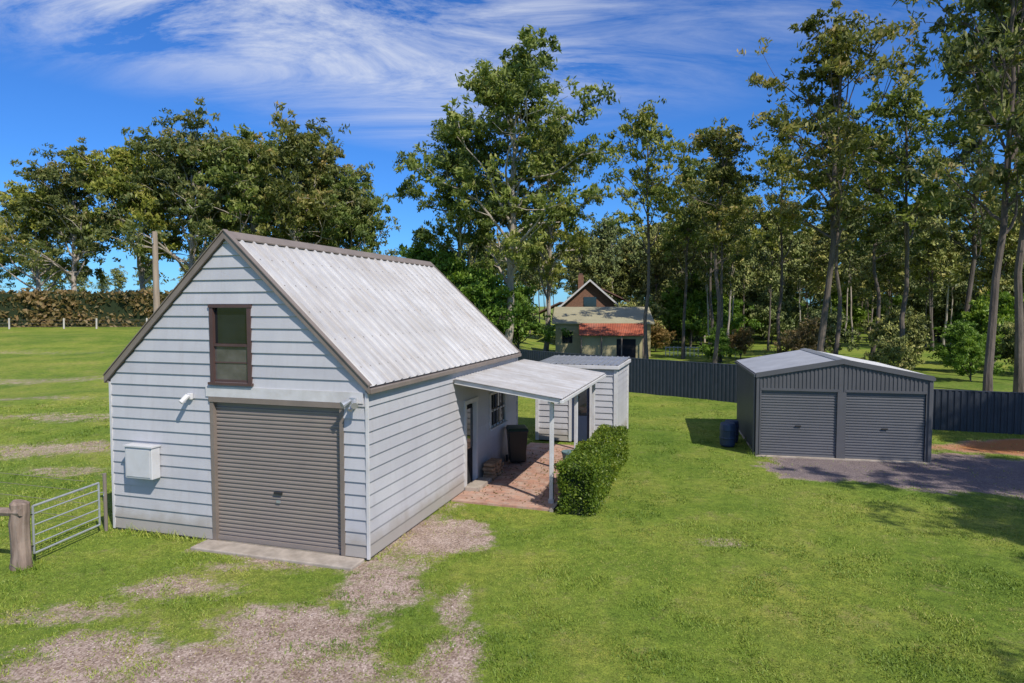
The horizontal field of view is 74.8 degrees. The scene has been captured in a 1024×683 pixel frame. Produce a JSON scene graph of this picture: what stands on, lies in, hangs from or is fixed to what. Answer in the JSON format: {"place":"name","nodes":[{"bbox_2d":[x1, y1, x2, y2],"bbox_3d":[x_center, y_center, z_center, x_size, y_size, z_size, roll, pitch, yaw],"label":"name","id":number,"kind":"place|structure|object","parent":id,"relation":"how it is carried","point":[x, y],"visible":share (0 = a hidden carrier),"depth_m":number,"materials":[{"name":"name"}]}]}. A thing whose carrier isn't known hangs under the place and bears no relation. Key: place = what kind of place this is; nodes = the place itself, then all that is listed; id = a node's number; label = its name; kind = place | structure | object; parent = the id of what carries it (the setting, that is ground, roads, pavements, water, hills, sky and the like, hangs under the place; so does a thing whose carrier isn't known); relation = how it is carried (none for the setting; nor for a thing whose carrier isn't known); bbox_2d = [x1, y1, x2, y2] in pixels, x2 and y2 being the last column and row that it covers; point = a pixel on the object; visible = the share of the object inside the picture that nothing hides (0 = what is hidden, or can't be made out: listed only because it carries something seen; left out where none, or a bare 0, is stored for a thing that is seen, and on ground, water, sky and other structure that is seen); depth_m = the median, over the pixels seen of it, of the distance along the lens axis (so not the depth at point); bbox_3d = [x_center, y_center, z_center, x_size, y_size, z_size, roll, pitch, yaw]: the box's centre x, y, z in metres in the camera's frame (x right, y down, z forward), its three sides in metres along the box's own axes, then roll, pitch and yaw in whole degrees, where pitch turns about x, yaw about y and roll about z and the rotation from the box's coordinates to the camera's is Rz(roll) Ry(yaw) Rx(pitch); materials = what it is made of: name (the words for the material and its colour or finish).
{"place":"outdoors","nodes":[
{"label":"outdoors","id":0,"kind":"place"},
{"bbox_2d":[0,307,1023,682],"bbox_3d":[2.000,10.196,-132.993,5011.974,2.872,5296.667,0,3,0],"label":"ground","id":1,"kind":"structure","parent":0,"point":[52,367],"depth_m":11.29,"materials":[{"name":"green plant"}]},
{"bbox_2d":[0,216,31,288],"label":"eucalyptus tree","id":2,"kind":"object","parent":1,"relation":"on","point":[3,264],"visible":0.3,"depth_m":92.98,"materials":[{"name":"green plant"}]},
{"bbox_2d":[0,499,32,570],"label":"timber gate post","id":3,"kind":"object","parent":1,"relation":"on","point":[17,511],"visible":0.94,"depth_m":11.47,"materials":[{"name":"brown wood"}]},
{"bbox_2d":[1,473,84,517],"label":"wire fence","id":4,"kind":"object","parent":1,"relation":"on","point":[43,486],"visible":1,"depth_m":13.80,"materials":[{"name":"grey metal"}]},
{"bbox_2d":[0,180,101,290],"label":"eucalyptus tree","id":5,"kind":"object","parent":1,"relation":"on","point":[19,192],"visible":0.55,"depth_m":86.20,"materials":[{"name":"green plant"}]},
{"bbox_2d":[0,137,130,290],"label":"eucalyptus tree","id":6,"kind":"object","parent":1,"relation":"on","point":[67,194],"visible":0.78,"depth_m":83.86,"materials":[{"name":"green plant"}]},
{"bbox_2d":[0,318,147,328],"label":"paddock fence","id":7,"kind":"object","parent":1,"relation":"on","point":[63,326],"visible":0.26,"depth_m":74.10,"materials":[{"name":"wood"}]},
{"bbox_2d":[0,287,171,327],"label":"russet windbreak hedge","id":8,"kind":"object","parent":1,"relation":"on","point":[114,308],"visible":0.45,"depth_m":76.97,"materials":[{"name":"brown plant"}]},
{"bbox_2d":[102,473,107,530],"bbox_3d":[-8.170,3.268,13.462,0.067,1.250,0.070,0,3,0],"label":"steel gate post","id":9,"kind":"object","parent":1,"relation":"on","point":[105,502],"visible":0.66,"depth_m":13.44,"materials":[{"name":"grey metal"}]},
{"bbox_2d":[30,482,103,553],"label":"farm gate","id":10,"kind":"structure","parent":9,"relation":"attached to","point":[63,540],"depth_m":12.40,"materials":[{"name":"metal"}]},
{"bbox_2d":[63,136,226,292],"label":"eucalyptus tree","id":11,"kind":"object","parent":1,"relation":"on","point":[122,161],"visible":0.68,"depth_m":84.61,"materials":[{"name":"green plant"}]},
{"bbox_2d":[151,231,159,312],"bbox_3d":[-21.200,-2.220,39.937,0.389,8.601,0.389,-3,4,-45],"label":"power pole","id":12,"kind":"object","parent":1,"relation":"on","point":[156,289],"visible":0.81,"depth_m":39.73,"materials":[{"name":"wood"}]},
{"bbox_2d":[84,97,251,272],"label":"eucalyptus tree","id":13,"kind":"object","parent":1,"relation":"on","point":[181,171],"visible":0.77,"depth_m":83.58,"materials":[{"name":"green plant"}]},
{"bbox_2d":[175,123,325,241],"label":"eucalyptus tree","id":14,"kind":"object","parent":1,"relation":"on","point":[224,175],"visible":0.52,"depth_m":83.56,"materials":[{"name":"green plant"}]},
{"bbox_2d":[198,173,305,250],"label":"eucalyptus tree","id":15,"kind":"object","parent":1,"relation":"on","point":[248,224],"visible":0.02,"depth_m":97.56,"materials":[{"name":"green plant"}]},
{"bbox_2d":[199,100,368,248],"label":"eucalyptus tree","id":16,"kind":"object","parent":1,"relation":"on","point":[296,156],"visible":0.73,"depth_m":82.23,"materials":[{"name":"green plant"}]},
{"bbox_2d":[103,229,520,570],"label":"weatherboard garage barn","id":17,"kind":"structure","parent":1,"relation":"on","point":[284,400],"depth_m":12.79,"materials":[{"name":"wood"}]},
{"bbox_2d":[126,449,149,477],"bbox_3d":[-7.262,2.366,13.006,0.580,0.540,0.010,1,3,17],"label":"meter box door","id":18,"kind":"structure","parent":17,"relation":"in","point":[137,461],"depth_m":13.00,"materials":[{"name":"white metal"}]},
{"bbox_2d":[209,308,215,381],"bbox_3d":[-5.640,0.062,12.644,0.080,1.400,0.095,1,3,17],"label":"window frame","id":19,"kind":"structure","parent":17,"relation":"in","point":[212,340],"depth_m":12.60,"materials":[{"name":"brown wood"}]},
{"bbox_2d":[215,308,246,343],"bbox_3d":[-5.232,-0.297,12.523,0.760,0.670,0.006,1,3,17],"label":"window pane","id":20,"kind":"structure","parent":17,"relation":"in","point":[230,323],"depth_m":12.53,"materials":[{"name":"glass"}]},
{"bbox_2d":[215,346,247,379],"label":"window pane","id":21,"kind":"structure","parent":17,"relation":"in","point":[227,371],"depth_m":12.55,"materials":[{"name":"grey glass"}]},
{"bbox_2d":[246,308,252,383],"bbox_3d":[-4.837,0.075,12.397,0.080,1.400,0.095,1,3,17],"label":"window frame","id":22,"kind":"structure","parent":17,"relation":"in","point":[248,310],"depth_m":12.35,"materials":[{"name":"brown wood"}]},
{"bbox_2d":[216,402,340,548],"bbox_3d":[-4.331,2.462,12.418,2.710,2.570,0.016,1,3,17],"label":"roller door","id":23,"kind":"structure","parent":17,"relation":"in","point":[264,450],"depth_m":12.41,"materials":[{"name":"paint"}]},
{"bbox_2d":[272,133,408,257],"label":"eucalyptus tree","id":24,"kind":"object","parent":1,"relation":"on","point":[360,171],"visible":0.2,"depth_m":88.18,"materials":[{"name":"green plant"}]},
{"bbox_2d":[294,168,390,253],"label":"eucalyptus tree","id":25,"kind":"object","parent":1,"relation":"on","point":[365,225],"visible":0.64,"depth_m":85.02,"materials":[{"name":"green plant"}]},
{"bbox_2d":[383,240,438,261],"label":"garden shrub","id":26,"kind":"object","parent":1,"relation":"on","point":[421,253],"visible":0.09,"depth_m":62.54,"materials":[{"name":"green plant"}]},
{"bbox_2d":[430,247,475,303],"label":"garden shrub","id":27,"kind":"object","parent":1,"relation":"on","point":[449,269],"visible":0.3,"depth_m":58.22,"materials":[{"name":"green plant"}]},
{"bbox_2d":[384,108,536,276],"bbox_3d":[-4.559,-9.955,59.335,15.293,21.070,11.884,2,4,31],"label":"eucalyptus tree","id":28,"kind":"object","parent":1,"relation":"on","point":[469,216],"visible":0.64,"depth_m":57.85,"materials":[{"name":"green plant"}]},
{"bbox_2d":[457,264,526,332],"bbox_3d":[-2.652,-2.910,57.872,7.832,7.895,9.172,0,3,0],"label":"garden shrub","id":29,"kind":"object","parent":1,"relation":"on","point":[490,299],"visible":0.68,"depth_m":55.97,"materials":[{"name":"green plant"}]},
{"bbox_2d":[392,24,626,342],"bbox_3d":[-0.080,-11.819,56.749,21.703,26.384,16.865,2,4,33],"label":"eucalyptus tree","id":30,"kind":"object","parent":1,"relation":"on","point":[507,87],"visible":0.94,"depth_m":54.47,"materials":[{"name":"green plant"}]},
{"bbox_2d":[0,181,1023,350],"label":"distant forest","id":31,"kind":"object","parent":1,"relation":"on","point":[938,279],"visible":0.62,"depth_m":78.45,"materials":[{"name":"green plant"}]},
{"bbox_2d":[495,282,572,348],"bbox_3d":[0.888,-2.099,60.247,7.761,6.680,6.627,-1,3,-25],"label":"garden shrub","id":32,"kind":"object","parent":1,"relation":"on","point":[522,294],"visible":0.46,"depth_m":59.24,"materials":[{"name":"green plant"}]},
{"bbox_2d":[493,108,614,350],"bbox_3d":[3.558,-10.129,63.686,13.852,22.903,10.765,3,4,43],"label":"eucalyptus tree","id":33,"kind":"object","parent":1,"relation":"on","point":[564,236],"visible":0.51,"depth_m":62.38,"materials":[{"name":"green plant"}]},
{"bbox_2d":[535,355,630,440],"bbox_3d":[2.515,1.917,23.414,2.860,2.655,3.060,1,3,17],"label":"flat roof cabin","id":34,"kind":"object","parent":1,"relation":"on","point":[612,397],"visible":0.62,"depth_m":22.17,"materials":[{"name":"white paint"}]},
{"bbox_2d":[572,387,589,440],"bbox_3d":[2.273,2.310,22.105,0.600,1.950,0.040,1,3,17],"label":"cabin door","id":35,"kind":"structure","parent":34,"relation":"in","point":[583,421],"depth_m":22.09,"materials":[{"name":"blue paint"}]},
{"bbox_2d":[553,441,613,516],"bbox_3d":[1.715,3.131,15.470,1.086,1.311,2.481,1,3,17],"label":"box hedge","id":36,"kind":"object","parent":1,"relation":"on","point":[584,477],"visible":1,"depth_m":14.52,"materials":[{"name":"green plant"}]},
{"bbox_2d":[562,282,618,306],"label":"walls","id":37,"kind":"structure","parent":1,"relation":"on","point":[589,289],"depth_m":73.80,"materials":[{"name":"brown brick"}]},
{"bbox_2d":[534,302,562,314],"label":"wing roof","id":38,"kind":"structure","parent":37,"relation":"attached to","point":[552,307],"depth_m":78.57,"materials":[{"name":"tile"}]},
{"bbox_2d":[578,275,583,288],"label":"chimney","id":39,"kind":"object","parent":37,"relation":"on","point":[580,280],"visible":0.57,"depth_m":75.89,"materials":[{"name":"brown brick"}]},
{"bbox_2d":[584,297,595,306],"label":"window","id":40,"kind":"structure","parent":37,"relation":"attached to","point":[589,301],"depth_m":73.82,"materials":[{"name":"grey glass"}]},
{"bbox_2d":[601,288,629,302],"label":"side wing roof","id":41,"kind":"structure","parent":37,"relation":"attached to","point":[613,294],"depth_m":76.08,"materials":[{"name":"grey metal"}]},
{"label":"roof","id":42,"kind":"object","parent":37,"relation":"on","visible":0},
{"bbox_2d":[559,280,589,306],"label":"barge","id":43,"kind":"object","parent":42,"relation":"attached to","point":[579,289],"visible":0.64,"depth_m":73.50,"materials":[{"name":"white paint"}]},
{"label":"roof","id":44,"kind":"object","parent":37,"relation":"on","visible":0},
{"bbox_2d":[590,280,617,304],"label":"barge","id":45,"kind":"object","parent":44,"relation":"attached to","point":[607,295],"visible":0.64,"depth_m":73.05,"materials":[{"name":"white paint"}]},
{"bbox_2d":[552,307,654,356],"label":"khaki farm outbuilding","id":46,"kind":"structure","parent":1,"relation":"on","point":[570,319],"depth_m":60.27,"materials":[{"name":"beige paint"}]},
{"bbox_2d":[562,332,571,342],"bbox_3d":[4.944,-0.370,59.955,0.900,1.000,0.100,0,3,6],"label":"outbuilding window","id":47,"kind":"structure","parent":46,"relation":"in","point":[566,339],"depth_m":59.92,"materials":[{"name":"black glass"}]},
{"bbox_2d":[580,424,629,484],"bbox_3d":[2.564,3.022,18.245,1.066,1.236,3.399,1,3,17],"label":"box hedge","id":48,"kind":"object","parent":1,"relation":"on","point":[613,436],"visible":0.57,"depth_m":18.15,"materials":[{"name":"green plant"}]},
{"bbox_2d":[579,323,643,358],"bbox_3d":[8.595,0.045,57.849,5.600,3.194,2.713,0,3,6],"label":"rusty roof lean to","id":49,"kind":"object","parent":1,"relation":"on","point":[617,339],"visible":0.95,"depth_m":57.17,"materials":[{"name":"paint"}]},
{"bbox_2d":[614,294,669,329],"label":"garden shrub","id":50,"kind":"object","parent":1,"relation":"on","point":[653,307],"visible":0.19,"depth_m":69.12,"materials":[{"name":"green plant"}]},
{"bbox_2d":[596,96,715,358],"bbox_3d":[10.330,-7.855,49.372,9.226,19.972,6.650,1,3,21],"label":"eucalyptus tree","id":51,"kind":"object","parent":1,"relation":"on","point":[639,128],"visible":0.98,"depth_m":49.36,"materials":[{"name":"green plant"}]},
{"bbox_2d":[651,320,676,351],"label":"garden shrub","id":52,"kind":"object","parent":1,"relation":"on","point":[659,335],"visible":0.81,"depth_m":65.51,"materials":[{"name":"brown plant"}]},
{"bbox_2d":[644,149,715,358],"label":"eucalyptus tree","id":53,"kind":"object","parent":1,"relation":"on","point":[689,170],"visible":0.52,"depth_m":56.41,"materials":[{"name":"green plant"}]},
{"bbox_2d":[665,346,726,356],"bbox_3d":[16.851,0.946,59.694,6.364,1.000,0.077,0,3,8],"label":"white garden fence","id":54,"kind":"object","parent":1,"relation":"on","point":[673,347],"visible":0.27,"depth_m":59.98,"materials":[{"name":"paint"}]},
{"bbox_2d":[678,162,752,344],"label":"eucalyptus tree","id":55,"kind":"object","parent":1,"relation":"on","point":[710,291],"visible":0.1,"depth_m":63.58,"materials":[{"name":"green plant"}]},
{"bbox_2d":[696,325,742,362],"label":"garden shrub","id":56,"kind":"object","parent":1,"relation":"on","point":[708,350],"visible":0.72,"depth_m":52.80,"materials":[{"name":"green plant"}]},
{"bbox_2d":[671,116,777,362],"bbox_3d":[13.920,-6.362,44.991,6.767,17.478,6.274,0,3,9],"label":"eucalyptus tree","id":57,"kind":"object","parent":1,"relation":"on","point":[721,150],"visible":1,"depth_m":44.00,"materials":[{"name":"green plant"}]},
{"bbox_2d":[683,158,765,361],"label":"eucalyptus tree","id":58,"kind":"object","parent":1,"relation":"on","point":[722,265],"visible":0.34,"depth_m":53.68,"materials":[{"name":"green plant"}]},
{"bbox_2d":[719,422,735,446],"bbox_3d":[6.950,2.987,21.588,0.518,0.752,0.518,0,3,0],"label":"plastic barrel","id":59,"kind":"object","parent":1,"relation":"on","point":[727,436],"visible":1,"depth_m":21.39,"materials":[{"name":"blue plastic"}]},
{"bbox_2d":[725,419,738,441],"bbox_3d":[7.300,2.972,22.288,0.488,0.708,0.488,0,3,0],"label":"plastic barrel","id":60,"kind":"object","parent":1,"relation":"on","point":[736,422],"visible":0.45,"depth_m":22.12,"materials":[{"name":"blue plastic"}]},
{"bbox_2d":[725,324,754,358],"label":"garden shrub","id":61,"kind":"object","parent":1,"relation":"on","point":[740,340],"visible":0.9,"depth_m":56.55,"materials":[{"name":"brown plant"}]},
{"bbox_2d":[518,349,1023,434],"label":"steel sheet fence","id":62,"kind":"object","parent":1,"relation":"on","point":[982,411],"visible":0.31,"depth_m":31.47,"materials":[{"name":"grey metal"}]},
{"bbox_2d":[740,138,825,352],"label":"eucalyptus tree","id":63,"kind":"object","parent":1,"relation":"on","point":[774,158],"visible":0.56,"depth_m":59.76,"materials":[{"name":"green plant"}]},
{"bbox_2d":[761,313,832,353],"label":"garden shrub","id":64,"kind":"object","parent":1,"relation":"on","point":[803,335],"visible":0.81,"depth_m":48.47,"materials":[{"name":"green plant"}]},
{"bbox_2d":[790,306,863,352],"bbox_3d":[26.005,-0.604,55.799,5.319,4.792,5.106,-1,3,-26],"label":"garden shrub","id":65,"kind":"object","parent":1,"relation":"on","point":[832,322],"visible":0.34,"depth_m":55.26,"materials":[{"name":"green plant"}]},
{"bbox_2d":[780,115,888,354],"bbox_3d":[22.366,-6.927,47.092,6.902,18.352,7.444,1,3,18],"label":"eucalyptus tree","id":66,"kind":"object","parent":1,"relation":"on","point":[866,237],"visible":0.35,"depth_m":46.63,"materials":[{"name":"green plant"}]},
{"bbox_2d":[735,348,935,463],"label":"steel double garage shed","id":67,"kind":"structure","parent":1,"relation":"on","point":[804,403],"depth_m":19.77,"materials":[{"name":"metal"}]},
{"bbox_2d":[760,390,836,455],"bbox_3d":[8.545,2.425,20.015,2.120,1.920,0.018,1,3,12],"label":"roller door","id":68,"kind":"structure","parent":67,"relation":"in","point":[815,412],"depth_m":20.01,"materials":[{"name":"grey metal"}]},
{"bbox_2d":[845,392,925,458],"bbox_3d":[10.854,2.451,19.525,2.120,1.920,0.018,1,3,12],"label":"roller door","id":69,"kind":"structure","parent":67,"relation":"in","point":[903,415],"depth_m":19.52,"materials":[{"name":"grey metal"}]},
{"bbox_2d":[736,0,951,351],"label":"eucalyptus tree","id":70,"kind":"object","parent":1,"relation":"on","point":[838,41],"visible":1,"depth_m":39.13,"materials":[{"name":"green plant"}]},
{"bbox_2d":[830,128,931,360],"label":"eucalyptus tree","id":71,"kind":"object","parent":1,"relation":"on","point":[899,237],"visible":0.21,"depth_m":53.25,"materials":[{"name":"green plant"}]},
{"bbox_2d":[861,334,924,370],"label":"garden shrub","id":72,"kind":"object","parent":1,"relation":"on","point":[893,350],"visible":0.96,"depth_m":42.67,"materials":[{"name":"green plant"}]},
{"bbox_2d":[862,306,931,365],"bbox_3d":[29.247,-0.273,50.044,5.106,4.792,5.319,-1,3,-22],"label":"garden shrub","id":73,"kind":"object","parent":1,"relation":"on","point":[888,325],"visible":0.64,"depth_m":49.21,"materials":[{"name":"green plant"}]},
{"bbox_2d":[848,70,1002,368],"bbox_3d":[27.283,-7.851,45.323,10.920,20.416,7.871,1,3,19],"label":"eucalyptus tree","id":74,"kind":"object","parent":1,"relation":"on","point":[911,112],"visible":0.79,"depth_m":45.32,"materials":[{"name":"green plant"}]},
{"bbox_2d":[892,0,1023,390],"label":"eucalyptus tree","id":75,"kind":"object","parent":1,"relation":"on","point":[957,64],"visible":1,"depth_m":26.64,"materials":[{"name":"green plant"}]},
{"bbox_2d":[894,76,1021,321],"bbox_3d":[34.934,-9.605,50.727,9.945,23.286,10.710,1,3,15],"label":"eucalyptus tree","id":76,"kind":"object","parent":1,"relation":"on","point":[964,158],"visible":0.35,"depth_m":51.09,"materials":[{"name":"green plant"}]},
{"bbox_2d":[927,318,1005,367],"bbox_3d":[31.154,0.334,46.255,4.515,3.887,3.856,-2,3,-30],"label":"garden shrub","id":77,"kind":"object","parent":1,"relation":"on","point":[954,336],"visible":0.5,"depth_m":45.97,"materials":[{"name":"green plant"}]},
{"bbox_2d":[939,331,1013,380],"bbox_3d":[27.686,0.938,40.134,3.669,3.158,3.133,1,3,10],"label":"garden shrub","id":78,"kind":"object","parent":1,"relation":"on","point":[971,359],"visible":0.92,"depth_m":39.74,"materials":[{"name":"green plant"}]},
{"bbox_2d":[932,291,1023,362],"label":"garden shrub","id":79,"kind":"object","parent":1,"relation":"on","point":[979,314],"visible":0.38,"depth_m":49.57,"materials":[{"name":"green plant"}]},
{"bbox_2d":[937,0,1023,391],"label":"eucalyptus tree","id":80,"kind":"object","parent":1,"relation":"on","point":[1018,380],"visible":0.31,"depth_m":34.09,"materials":[{"name":"green plant"}]},
{"bbox_2d":[944,12,1023,231],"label":"eucalyptus tree","id":81,"kind":"object","parent":1,"relation":"on","point":[986,154],"visible":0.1,"depth_m":40.55,"materials":[{"name":"green plant"}]},
{"bbox_2d":[994,317,1014,366],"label":"garden shrub","id":82,"kind":"object","parent":1,"relation":"on","point":[1007,341],"visible":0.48,"depth_m":44.60,"materials":[{"name":"green plant"}]},
{"bbox_2d":[0,0,1023,306],"label":"sky","id":83,"kind":"structure","parent":0,"point":[70,70],"materials":[{"name":"blue"}]},
{"bbox_2d":[452,442,573,511],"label":"brick patio","id":84,"kind":"structure","parent":0,"point":[527,494],"depth_m":16.62,"materials":[{"name":"brick"}]},
{"bbox_2d":[483,458,503,479],"bbox_3d":[-0.495,3.335,17.642,0.348,0.406,0.795,1,3,17],"label":"firewood stack","id":85,"kind":"object","parent":84,"relation":"on","point":[493,469],"visible":0.99,"depth_m":17.37,"materials":[{"name":"brown wood"}]},
{"bbox_2d":[465,447,566,504],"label":"fallen leaves","id":86,"kind":"object","parent":84,"relation":"on","point":[525,476],"visible":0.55,"depth_m":17.46,"materials":[{"name":"brown plant"}]},
{"bbox_2d":[506,425,528,462],"bbox_3d":[0.139,2.932,19.152,0.584,1.059,0.708,0,3,-8],"label":"wheelie bin","id":87,"kind":"object","parent":84,"relation":"on","point":[517,435],"visible":1,"depth_m":18.88,"materials":[{"name":"plastic"}]},
{"bbox_2d":[454,359,605,503],"bbox_3d":[0.763,2.140,17.978,2.580,2.865,5.950,1,3,17],"label":"patio awning","id":88,"kind":"object","parent":84,"relation":"on","point":[552,384],"visible":0.91,"depth_m":16.62,"materials":[{"name":"white paint"}]},
{"bbox_2d":[561,449,572,459],"bbox_3d":[1.607,3.264,18.536,0.480,0.462,0.480,0,3,0],"label":"garden pot","id":89,"kind":"object","parent":84,"relation":"on","point":[566,452],"visible":0.34,"depth_m":18.43,"materials":[{"name":"ceramic"}]},
{"bbox_2d":[7,453,1023,682],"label":"gravel","id":90,"kind":"structure","parent":0,"point":[485,543],"depth_m":10.64,"materials":[{"name":"grey gravel"}]}
]}

